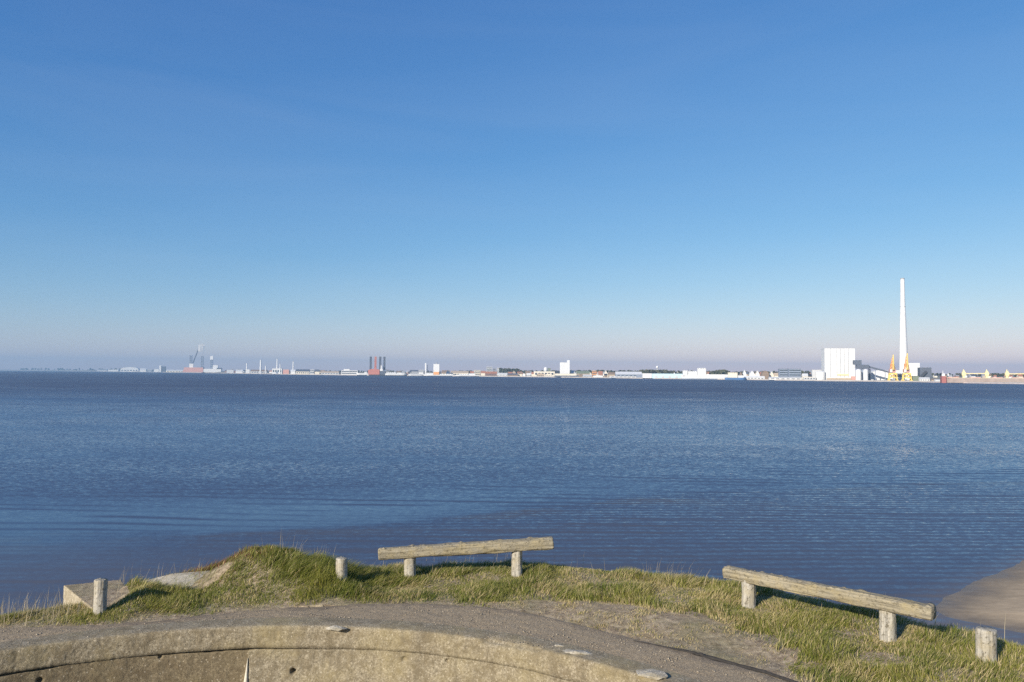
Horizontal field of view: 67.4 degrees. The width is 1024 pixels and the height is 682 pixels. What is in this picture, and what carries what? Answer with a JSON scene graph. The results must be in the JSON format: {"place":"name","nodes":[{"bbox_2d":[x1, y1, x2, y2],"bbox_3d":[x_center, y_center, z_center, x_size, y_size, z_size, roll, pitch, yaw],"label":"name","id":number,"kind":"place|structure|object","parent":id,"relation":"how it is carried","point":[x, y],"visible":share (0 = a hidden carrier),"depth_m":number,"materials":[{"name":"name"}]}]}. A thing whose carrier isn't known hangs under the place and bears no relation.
{"place":"outdoors","nodes":[
{"label":"outdoors","id":0,"kind":"place"},
{"bbox_2d":[0,589,813,681],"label":"path","id":1,"kind":"structure","parent":0,"point":[689,665],"depth_m":8.72,"materials":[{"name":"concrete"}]},
{"bbox_2d":[0,370,1023,645],"bbox_3d":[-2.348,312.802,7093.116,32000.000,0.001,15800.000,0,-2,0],"label":"water","id":2,"kind":"structure","parent":0,"point":[910,490],"depth_m":91.47,"materials":[{"name":"blue liquid"}]},
{"bbox_2d":[368,357,390,375],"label":"jack up barge","id":3,"kind":"object","parent":2,"relation":"on","point":[380,371],"visible":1,"depth_m":2973.12,"materials":[{"name":"red paint"}]},
{"bbox_2d":[385,372,407,375],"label":"ship","id":4,"kind":"object","parent":2,"relation":"on","point":[393,374],"visible":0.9,"depth_m":2963.90,"materials":[{"name":"white paint"}]},
{"bbox_2d":[408,371,422,375],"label":"ship","id":5,"kind":"object","parent":2,"relation":"on","point":[414,373],"visible":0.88,"depth_m":2946.10,"materials":[{"name":"grey paint"}]},
{"bbox_2d":[423,373,454,375],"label":"ferry","id":6,"kind":"object","parent":2,"relation":"on","point":[429,374],"visible":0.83,"depth_m":2909.97,"materials":[{"name":"white paint"}]},
{"bbox_2d":[455,373,478,376],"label":"ferry","id":7,"kind":"object","parent":2,"relation":"on","point":[472,374],"visible":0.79,"depth_m":2867.00,"materials":[{"name":"white paint"}]},
{"bbox_2d":[681,368,727,379],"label":"ferry","id":8,"kind":"object","parent":2,"relation":"on","point":[699,373],"visible":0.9,"depth_m":2101.94,"materials":[{"name":"white paint"}]},
{"bbox_2d":[725,372,745,379],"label":"ship","id":9,"kind":"object","parent":2,"relation":"on","point":[733,376],"visible":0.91,"depth_m":2008.53,"materials":[{"name":"blue paint"}]},
{"bbox_2d":[933,382,1023,383],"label":"mole","id":10,"kind":"object","parent":2,"relation":"in","point":[988,383],"visible":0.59,"depth_m":1423.99,"materials":[{"name":"stone"}]},
{"bbox_2d":[940,369,1023,382],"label":"breakwater","id":11,"kind":"object","parent":2,"relation":"on","point":[945,379],"visible":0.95,"depth_m":1490.84,"materials":[{"name":"beige paint"}]},
{"bbox_2d":[0,551,1023,681],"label":"ground","id":12,"kind":"structure","parent":0,"point":[756,650],"depth_m":9.11,"materials":[{"name":"soil"}]},
{"bbox_2d":[63,580,123,609],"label":"concrete block","id":13,"kind":"structure","parent":12,"relation":"on","point":[84,588],"depth_m":9.95,"materials":[{"name":"concrete"}]},
{"bbox_2d":[93,578,107,614],"bbox_3d":[-4.892,3.168,9.123,0.150,0.672,0.144,0,-3,16],"label":"wooden post","id":14,"kind":"object","parent":12,"relation":"on","point":[100,596],"visible":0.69,"depth_m":9.07,"materials":[{"name":"grey wood"}]},
{"bbox_2d":[143,571,207,588],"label":"concrete slab","id":15,"kind":"structure","parent":12,"relation":"on","point":[180,578],"depth_m":10.36,"materials":[{"name":"grey concrete"}]},
{"bbox_2d":[336,556,346,582],"bbox_3d":[-2.259,3.169,10.175,0.146,0.594,0.152,-1,-3,31],"label":"wooden post","id":16,"kind":"object","parent":12,"relation":"on","point":[341,564],"visible":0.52,"depth_m":10.12,"materials":[{"name":"grey wood"}]},
{"bbox_2d":[0,617,701,681],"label":"gun pit","id":17,"kind":"object","parent":12,"relation":"in","point":[301,649],"visible":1,"depth_m":8.56,"materials":[{"name":"concrete"}]},
{"bbox_2d":[325,625,346,630],"bbox_3d":[-1.994,3.249,8.707,0.256,0.050,0.105,0,-2,0],"label":"concrete chunk","id":18,"kind":"object","parent":17,"relation":"on","point":[336,628],"visible":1,"depth_m":8.68,"materials":[{"name":"beige concrete"}]},
{"bbox_2d":[562,649,590,654],"bbox_3d":[0.706,3.238,7.988,0.400,0.035,0.119,0,-3,20],"label":"concrete chunk","id":19,"kind":"object","parent":17,"relation":"on","point":[571,651],"visible":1,"depth_m":7.97,"materials":[{"name":"grey concrete"}]},
{"bbox_2d":[636,669,667,679],"bbox_3d":[1.340,3.198,7.381,0.331,0.058,0.183,-1,-3,29],"label":"concrete chunk","id":20,"kind":"object","parent":17,"relation":"on","point":[653,674],"visible":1,"depth_m":7.33,"materials":[{"name":"beige concrete"}]},
{"bbox_2d":[378,536,553,579],"bbox_3d":[-0.645,3.193,10.835,2.464,0.862,0.214,1,-2,-2],"label":"log barrier","id":21,"kind":"object","parent":12,"relation":"on","point":[409,554],"visible":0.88,"depth_m":10.77,"materials":[{"name":"brown wood"}]},
{"bbox_2d":[0,536,1005,637],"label":"dry stems","id":22,"kind":"object","parent":12,"relation":"on","point":[57,605],"visible":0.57,"depth_m":9.27,"materials":[{"name":"beige plant"}]},
{"bbox_2d":[0,563,1020,680],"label":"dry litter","id":23,"kind":"object","parent":12,"relation":"on","point":[430,602],"visible":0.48,"depth_m":9.14,"materials":[{"name":"beige plant"}]},
{"bbox_2d":[0,543,1023,681],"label":"grass","id":24,"kind":"structure","parent":12,"relation":"on","point":[321,570],"depth_m":9.67,"materials":[{"name":"green plant"}]},
{"bbox_2d":[633,640,797,681],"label":"cable","id":25,"kind":"object","parent":12,"relation":"on","point":[739,665],"visible":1,"depth_m":7.75,"materials":[{"name":"black rubber"}]},
{"bbox_2d":[722,565,936,642],"bbox_3d":[3.611,3.197,8.984,0.221,0.768,2.444,3,-3,-45],"label":"log barrier","id":26,"kind":"object","parent":12,"relation":"on","point":[889,608],"visible":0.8,"depth_m":8.74,"materials":[{"name":"brown wood"}]},
{"bbox_2d":[975,626,996,665],"bbox_3d":[4.803,3.217,7.772,0.189,0.617,0.193,3,-3,-43],"label":"wooden post","id":27,"kind":"object","parent":12,"relation":"on","point":[986,641],"visible":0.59,"depth_m":7.71,"materials":[{"name":"grey wood"}]},
{"bbox_2d":[0,0,1023,376],"label":"sky","id":28,"kind":"structure","parent":0,"point":[327,185],"materials":[{"name":"blue"}]},
{"bbox_2d":[3,370,1023,382],"bbox_3d":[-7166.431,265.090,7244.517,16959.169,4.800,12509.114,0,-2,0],"label":"quay","id":29,"kind":"structure","parent":0,"point":[624,377],"depth_m":2258.82,"materials":[{"name":"concrete"}]},
{"bbox_2d":[888,355,898,380],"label":"dock crane","id":30,"kind":"object","parent":29,"relation":"on","point":[892,370],"visible":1,"depth_m":1752.95,"materials":[{"name":"yellow paint"}]},
{"bbox_2d":[901,353,912,380],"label":"dock crane","id":31,"kind":"object","parent":29,"relation":"on","point":[906,369],"visible":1,"depth_m":1726.78,"materials":[{"name":"yellow paint"}]},
{"bbox_2d":[22,370,1023,380],"bbox_3d":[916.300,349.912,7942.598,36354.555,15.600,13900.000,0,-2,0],"label":"land","id":32,"kind":"structure","parent":0,"point":[937,377],"depth_m":5252.19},
{"bbox_2d":[20,368,120,369],"bbox_3d":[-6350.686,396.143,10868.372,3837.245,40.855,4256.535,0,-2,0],"label":"wood","id":33,"kind":"object","parent":32,"relation":"on","point":[63,369],"visible":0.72,"depth_m":11905.21,"materials":[{"name":"green plant"}]},
{"bbox_2d":[120,367,139,371],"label":"hall","id":34,"kind":"structure","parent":32,"relation":"on","point":[128,369],"depth_m":8084.27,"materials":[{"name":"white paint"}]},
{"bbox_2d":[159,365,165,371],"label":"block","id":35,"kind":"structure","parent":32,"relation":"on","point":[162,368],"depth_m":6925.88,"materials":[{"name":"paint"}]},
{"bbox_2d":[166,370,182,371],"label":"warehouse","id":36,"kind":"structure","parent":32,"relation":"on","point":[174,370],"depth_m":6546.00,"materials":[{"name":"beige paint"}]},
{"bbox_2d":[183,343,221,371],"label":"drilling rig","id":37,"kind":"object","parent":32,"relation":"on","point":[192,368],"visible":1,"depth_m":5539.60,"materials":[{"name":"pink paint"}]},
{"bbox_2d":[251,370,267,372],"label":"warehouse","id":38,"kind":"structure","parent":32,"relation":"on","point":[257,371],"depth_m":4316.49,"materials":[{"name":"grey paint"}]},
{"bbox_2d":[272,368,282,373],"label":"warehouse","id":39,"kind":"structure","parent":32,"relation":"on","point":[275,370],"depth_m":3828.36,"materials":[{"name":"white paint"}]},
{"bbox_2d":[283,369,288,373],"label":"container stack","id":40,"kind":"object","parent":32,"relation":"on","point":[285,371],"visible":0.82,"depth_m":3659.68,"materials":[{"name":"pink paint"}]},
{"bbox_2d":[296,369,309,373],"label":"warehouse","id":41,"kind":"structure","parent":32,"relation":"on","point":[302,371],"depth_m":3577.66,"materials":[{"name":"beige paint"}]},
{"bbox_2d":[321,371,338,374],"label":"warehouse","id":42,"kind":"structure","parent":32,"relation":"on","point":[329,372],"depth_m":3325.44,"materials":[{"name":"grey paint"}]},
{"bbox_2d":[341,369,357,374],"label":"office","id":43,"kind":"structure","parent":32,"relation":"on","point":[348,372],"depth_m":3201.95,"materials":[{"name":"white paint"}]},
{"bbox_2d":[387,370,471,372],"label":"wood","id":44,"kind":"object","parent":32,"relation":"on","point":[428,371],"visible":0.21,"depth_m":3482.18,"materials":[{"name":"green plant"}]},
{"bbox_2d":[433,362,439,374],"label":"silo tower","id":45,"kind":"structure","parent":32,"relation":"on","point":[436,366],"depth_m":2970.61,"materials":[{"name":"white paint"}]},
{"bbox_2d":[451,371,468,374],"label":"warehouse","id":46,"kind":"structure","parent":32,"relation":"on","point":[458,372],"depth_m":3066.96,"materials":[{"name":"beige paint"}]},
{"bbox_2d":[485,371,496,375],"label":"warehouse","id":47,"kind":"structure","parent":32,"relation":"on","point":[488,373],"depth_m":2912.93,"materials":[{"name":"paint"}]},
{"bbox_2d":[496,368,520,373],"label":"wood","id":48,"kind":"object","parent":32,"relation":"on","point":[505,370],"visible":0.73,"depth_m":3249.83,"materials":[{"name":"green plant"}]},
{"bbox_2d":[508,373,517,375],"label":"warehouse","id":49,"kind":"structure","parent":32,"relation":"on","point":[512,374],"depth_m":2862.29,"materials":[{"name":"grey paint"}]},
{"bbox_2d":[534,371,554,375],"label":"warehouse","id":50,"kind":"structure","parent":32,"relation":"on","point":[544,372],"depth_m":2849.13,"materials":[{"name":"beige paint"}]},
{"bbox_2d":[560,360,569,373],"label":"grain silo","id":51,"kind":"object","parent":32,"relation":"on","point":[564,367],"visible":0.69,"depth_m":2734.63,"materials":[{"name":"white paint"}]},
{"bbox_2d":[555,374,575,375],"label":"warehouse","id":52,"kind":"structure","parent":32,"relation":"on","point":[567,374],"depth_m":2695.93,"materials":[{"name":"beige paint"}]},
{"bbox_2d":[555,375,578,376],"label":"warehouse","id":53,"kind":"structure","parent":32,"relation":"on","point":[564,376],"depth_m":2650.32,"materials":[{"name":"paint"}]},
{"bbox_2d":[576,371,589,375],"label":"warehouse","id":54,"kind":"structure","parent":32,"relation":"on","point":[583,372],"depth_m":2749.61,"materials":[{"name":"beige paint"}]},
{"bbox_2d":[570,370,637,373],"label":"wood","id":55,"kind":"object","parent":32,"relation":"on","point":[608,371],"visible":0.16,"depth_m":2882.21,"materials":[{"name":"green plant"}]},
{"bbox_2d":[609,376,635,377],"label":"warehouse","id":56,"kind":"structure","parent":32,"relation":"on","point":[620,376],"depth_m":2408.07,"materials":[{"name":"grey paint"}]},
{"bbox_2d":[615,372,641,375],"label":"hall","id":57,"kind":"structure","parent":32,"relation":"on","point":[627,373],"depth_m":2470.48,"materials":[{"name":"white paint"}]},
{"bbox_2d":[638,369,669,373],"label":"wood","id":58,"kind":"object","parent":32,"relation":"on","point":[663,371],"visible":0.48,"depth_m":2471.89,"materials":[{"name":"green plant"}]},
{"bbox_2d":[642,373,681,377],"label":"hall","id":59,"kind":"structure","parent":32,"relation":"on","point":[647,375],"depth_m":2269.79,"materials":[{"name":"white paint"}]},
{"bbox_2d":[670,370,710,373],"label":"wood","id":60,"kind":"object","parent":32,"relation":"on","point":[679,372],"visible":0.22,"depth_m":2628.66,"materials":[{"name":"green plant"}]},
{"bbox_2d":[710,369,729,374],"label":"wood","id":61,"kind":"object","parent":32,"relation":"on","point":[724,371],"visible":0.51,"depth_m":2238.75,"materials":[{"name":"green plant"}]},
{"bbox_2d":[744,376,764,378],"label":"warehouse","id":62,"kind":"structure","parent":32,"relation":"on","point":[755,377],"depth_m":2019.44,"materials":[{"name":"white paint"}]},
{"bbox_2d":[761,371,768,378],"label":"house","id":63,"kind":"structure","parent":32,"relation":"on","point":[765,374],"depth_m":2057.33,"materials":[{"name":"brown paint"}]},
{"bbox_2d":[736,370,810,376],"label":"wood","id":64,"kind":"object","parent":32,"relation":"on","point":[802,372],"visible":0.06,"depth_m":2345.92,"materials":[{"name":"green plant"}]},
{"bbox_2d":[778,369,787,376],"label":"apartment block","id":65,"kind":"structure","parent":32,"relation":"on","point":[782,372],"depth_m":1977.50,"materials":[{"name":"blue paint"}]},
{"bbox_2d":[768,377,801,379],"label":"warehouse","id":66,"kind":"structure","parent":32,"relation":"on","point":[771,378],"depth_m":1935.64,"materials":[{"name":"white paint"}]},
{"bbox_2d":[788,369,800,376],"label":"apartment block","id":67,"kind":"structure","parent":32,"relation":"on","point":[794,372],"depth_m":1948.07,"materials":[{"name":"blue paint"}]},
{"bbox_2d":[803,377,815,379],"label":"shed","id":68,"kind":"structure","parent":32,"relation":"on","point":[809,378],"depth_m":1878.29,"materials":[{"name":"grey paint"}]},
{"bbox_2d":[811,370,820,376],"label":"hall","id":69,"kind":"structure","parent":32,"relation":"on","point":[813,372],"depth_m":1984.43,"materials":[{"name":"grey paint"}]},
{"bbox_2d":[816,371,825,379],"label":"storage tank","id":70,"kind":"object","parent":32,"relation":"on","point":[820,375],"visible":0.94,"depth_m":1875.19,"materials":[{"name":"white paint"}]},
{"bbox_2d":[821,348,855,379],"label":"boiler house","id":71,"kind":"structure","parent":32,"relation":"on","point":[836,363],"depth_m":1876.20,"materials":[{"name":"white paint"}]},
{"bbox_2d":[856,369,860,379],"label":"silo","id":72,"kind":"object","parent":32,"relation":"on","point":[858,374],"visible":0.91,"depth_m":1821.11,"materials":[{"name":"white paint"}]},
{"bbox_2d":[853,360,870,379],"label":"conveyor tower","id":73,"kind":"structure","parent":32,"relation":"on","point":[858,364],"depth_m":1834.04,"materials":[{"name":"metal"}]},
{"bbox_2d":[863,369,867,379],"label":"silo","id":74,"kind":"object","parent":32,"relation":"on","point":[865,374],"visible":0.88,"depth_m":1812.02,"materials":[{"name":"white paint"}]},
{"bbox_2d":[871,370,892,379],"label":"dome store","id":75,"kind":"structure","parent":32,"relation":"on","point":[880,375],"depth_m":1872.67,"materials":[{"name":"white paint"}]},
{"bbox_2d":[869,366,900,379],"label":"conveyor bridge","id":76,"kind":"structure","parent":32,"relation":"on","point":[881,370],"depth_m":1830.02,"materials":[{"name":"paint"}]},
{"bbox_2d":[893,370,901,379],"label":"shed","id":77,"kind":"structure","parent":32,"relation":"on","point":[899,372],"depth_m":1829.87,"materials":[{"name":"white paint"}]},
{"bbox_2d":[899,278,907,379],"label":"chimney","id":78,"kind":"object","parent":32,"relation":"on","point":[903,350],"visible":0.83,"depth_m":1862.33,"materials":[{"name":"white paint"}]},
{"bbox_2d":[908,363,919,379],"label":"boiler house","id":79,"kind":"structure","parent":32,"relation":"on","point":[913,367],"depth_m":1842.93,"materials":[{"name":"white paint"}]},
{"bbox_2d":[912,376,918,380],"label":"shed","id":80,"kind":"structure","parent":32,"relation":"on","point":[914,378],"depth_m":1728.59,"materials":[{"name":"green paint"}]},
{"bbox_2d":[918,377,929,380],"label":"shed","id":81,"kind":"structure","parent":32,"relation":"on","point":[924,378],"depth_m":1676.82,"materials":[{"name":"white paint"}]},
{"bbox_2d":[917,368,931,378],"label":"coal bunker","id":82,"kind":"object","parent":32,"relation":"on","point":[924,372],"visible":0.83,"depth_m":1715.68,"materials":[{"name":"paint"}]},
{"bbox_2d":[932,373,1023,376],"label":"wood","id":83,"kind":"object","parent":32,"relation":"on","point":[992,374],"visible":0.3,"depth_m":2159.91,"materials":[{"name":"green plant"}]},
{"bbox_2d":[936,560,1023,632],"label":"beach","id":84,"kind":"structure","parent":0,"point":[993,600],"depth_m":40.84,"materials":[{"name":"beige sand"}]}
]}

